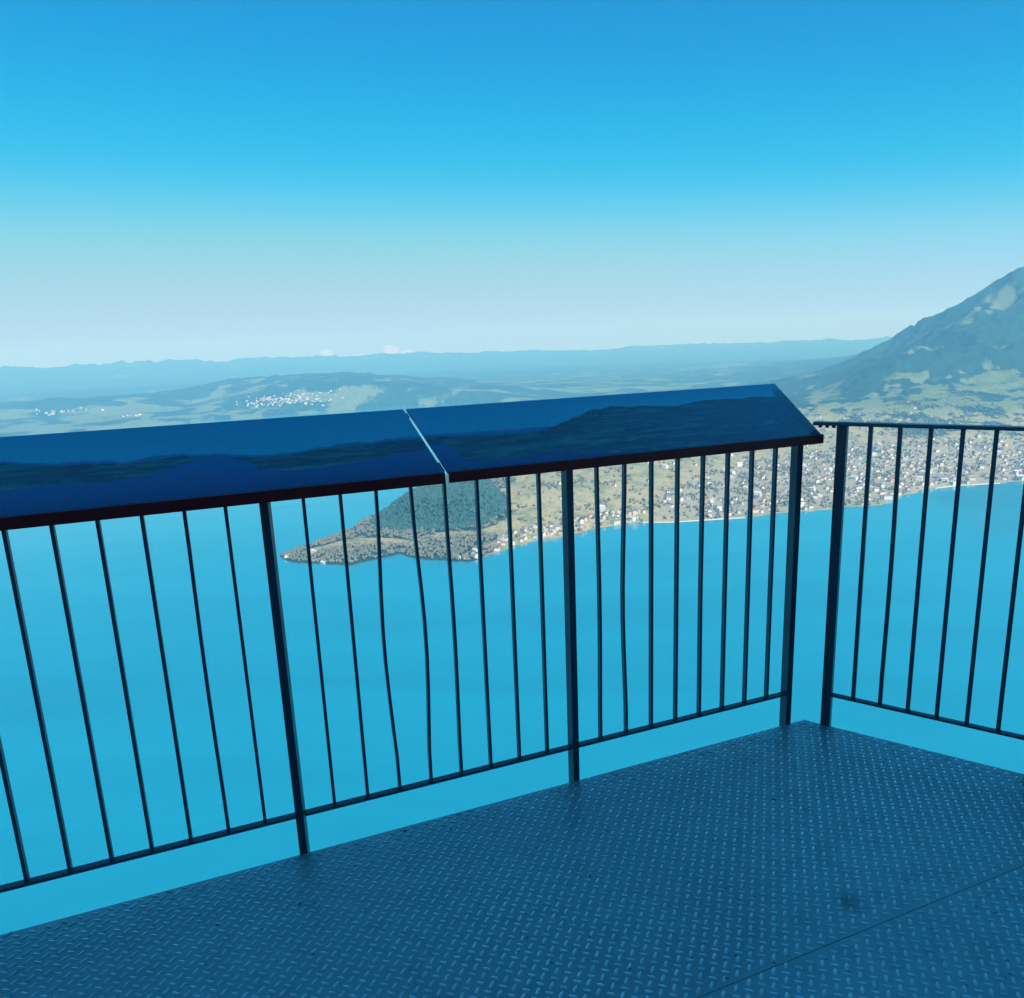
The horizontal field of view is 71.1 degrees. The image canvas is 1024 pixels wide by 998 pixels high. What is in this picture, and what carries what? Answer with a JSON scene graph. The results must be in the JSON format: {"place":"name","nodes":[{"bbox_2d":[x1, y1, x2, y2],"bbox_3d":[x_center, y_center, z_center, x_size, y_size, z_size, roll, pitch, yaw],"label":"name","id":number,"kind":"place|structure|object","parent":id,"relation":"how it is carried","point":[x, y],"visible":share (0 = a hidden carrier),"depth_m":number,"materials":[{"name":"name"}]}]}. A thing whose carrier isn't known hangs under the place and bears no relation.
{"place":"outdoors","nodes":[
{"label":"outdoors","id":0,"kind":"place"},
{"bbox_2d":[0,404,1023,934],"bbox_3d":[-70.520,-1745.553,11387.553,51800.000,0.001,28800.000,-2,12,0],"label":"lake water","id":1,"kind":"structure","parent":0,"point":[56,678],"depth_m":1578.91,"materials":[{"name":"blue liquid"}]},
{"bbox_2d":[0,720,1023,997],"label":"deck floor","id":2,"kind":"structure","parent":0,"point":[704,870],"depth_m":2.01,"materials":[{"name":"metal"}]},
{"bbox_2d":[0,266,1023,564],"bbox_3d":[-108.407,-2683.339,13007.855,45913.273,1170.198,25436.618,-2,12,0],"label":"ground","id":3,"kind":"structure","parent":0,"point":[972,346],"depth_m":8037.23,"materials":[{"name":"green plant"}]},
{"bbox_2d":[35,388,343,416],"bbox_3d":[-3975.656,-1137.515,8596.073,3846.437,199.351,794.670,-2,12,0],"label":"houses","id":4,"kind":"structure","parent":3,"relation":"on","point":[252,403],"depth_m":8754.97,"materials":[{"name":"white tile"}]},
{"bbox_2d":[281,476,528,563],"bbox_3d":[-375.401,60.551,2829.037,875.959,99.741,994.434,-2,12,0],"label":"town","id":5,"kind":"object","parent":3,"relation":"on","point":[454,545],"visible":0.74,"depth_m":2511.09,"materials":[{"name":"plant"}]},
{"bbox_2d":[369,474,506,531],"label":"woodland","id":6,"kind":"object","parent":3,"relation":"on","point":[390,518],"visible":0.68,"depth_m":2778.13,"materials":[{"name":"green plant"}]},
{"bbox_2d":[494,546,499,551],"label":"house","id":7,"kind":"structure","parent":3,"relation":"on","point":[496,548],"depth_m":2454.11,"materials":[{"name":"white tile"}]},
{"bbox_2d":[547,530,553,536],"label":"house","id":8,"kind":"structure","parent":3,"relation":"on","point":[550,533],"depth_m":2614.14,"materials":[{"name":"white tile"}]},
{"bbox_2d":[594,505,605,511],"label":"hotel","id":9,"kind":"structure","parent":3,"relation":"on","point":[602,508],"depth_m":2851.91,"materials":[{"name":"white"}]},
{"bbox_2d":[611,519,619,524],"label":"house","id":10,"kind":"structure","parent":3,"relation":"on","point":[615,522],"depth_m":2741.97,"materials":[{"name":"grey stone"}]},
{"bbox_2d":[632,508,637,515],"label":"house","id":11,"kind":"structure","parent":3,"relation":"on","point":[635,511],"depth_m":2803.97,"materials":[{"name":"grey stone"}]},
{"bbox_2d":[642,517,744,522],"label":"quay wall","id":12,"kind":"structure","parent":3,"relation":"on","point":[694,520],"depth_m":2762.44,"materials":[{"name":"concrete"}]},
{"bbox_2d":[455,415,1023,558],"bbox_3d":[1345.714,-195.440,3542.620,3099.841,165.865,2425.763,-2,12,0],"label":"houses","id":13,"kind":"structure","parent":3,"relation":"on","point":[936,466],"depth_m":3542.40,"materials":[{"name":"white tile"}]},
{"bbox_2d":[753,508,759,512],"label":"house","id":14,"kind":"structure","parent":3,"relation":"on","point":[755,510],"depth_m":2834.52,"materials":[{"name":"white tile"}]},
{"bbox_2d":[754,491,761,495],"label":"house","id":15,"kind":"structure","parent":3,"relation":"on","point":[757,492],"depth_m":3063.63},
{"bbox_2d":[517,391,1023,535],"bbox_3d":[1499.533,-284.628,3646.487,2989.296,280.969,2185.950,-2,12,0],"label":"houses","id":16,"kind":"structure","parent":3,"relation":"on","point":[769,468],"depth_m":3447.13,"materials":[{"name":"white plaster"},{"name":"red tile"},{"name":"brown tile"}]},
{"bbox_2d":[850,475,857,480],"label":"house","id":17,"kind":"structure","parent":3,"relation":"on","point":[853,477],"depth_m":3272.69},
{"bbox_2d":[882,494,892,499],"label":"hotel","id":18,"kind":"structure","parent":3,"relation":"on","point":[888,496],"depth_m":2970.63,"materials":[{"name":"grey stone"}]},
{"bbox_2d":[916,476,922,480],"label":"house","id":19,"kind":"structure","parent":3,"relation":"on","point":[919,478],"depth_m":3243.59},
{"bbox_2d":[937,483,997,487],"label":"quay wall","id":20,"kind":"structure","parent":3,"relation":"on","point":[967,484],"depth_m":3189.43,"materials":[{"name":"concrete"}]},
{"bbox_2d":[0,0,1023,367],"label":"sky","id":21,"kind":"structure","parent":0,"point":[205,180],"materials":[{"name":"blue"}]},
{"bbox_2d":[699,866,1023,997],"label":"deck floor","id":22,"kind":"structure","parent":0,"point":[967,943],"depth_m":1.75,"materials":[{"name":"metal"}]},
{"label":"deck edge beam","id":23,"kind":"structure","parent":22,"relation":"attached to","visible":0},
{"bbox_2d":[0,445,803,892],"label":"guard railing","id":24,"kind":"object","parent":23,"relation":"attached to","point":[574,741],"visible":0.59,"depth_m":2.26,"materials":[{"name":"black metal"}]},
{"bbox_2d":[0,409,445,530],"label":"panorama board","id":25,"kind":"object","parent":24,"relation":"attached to","point":[65,478],"visible":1,"depth_m":2.06,"materials":[{"name":"blue metal"}]},
{"bbox_2d":[406,384,823,482],"bbox_3d":[0.476,-0.273,2.599,1.618,0.180,0.536,-7,13,-20],"label":"panorama board","id":26,"kind":"object","parent":24,"relation":"attached to","point":[472,442],"visible":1,"depth_m":2.50,"materials":[{"name":"blue metal"}]},
{"bbox_2d":[813,421,1023,739],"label":"guard railing","id":27,"kind":"object","parent":23,"relation":"attached to","point":[841,451],"visible":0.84,"depth_m":2.54,"materials":[{"name":"black metal"}]}
]}

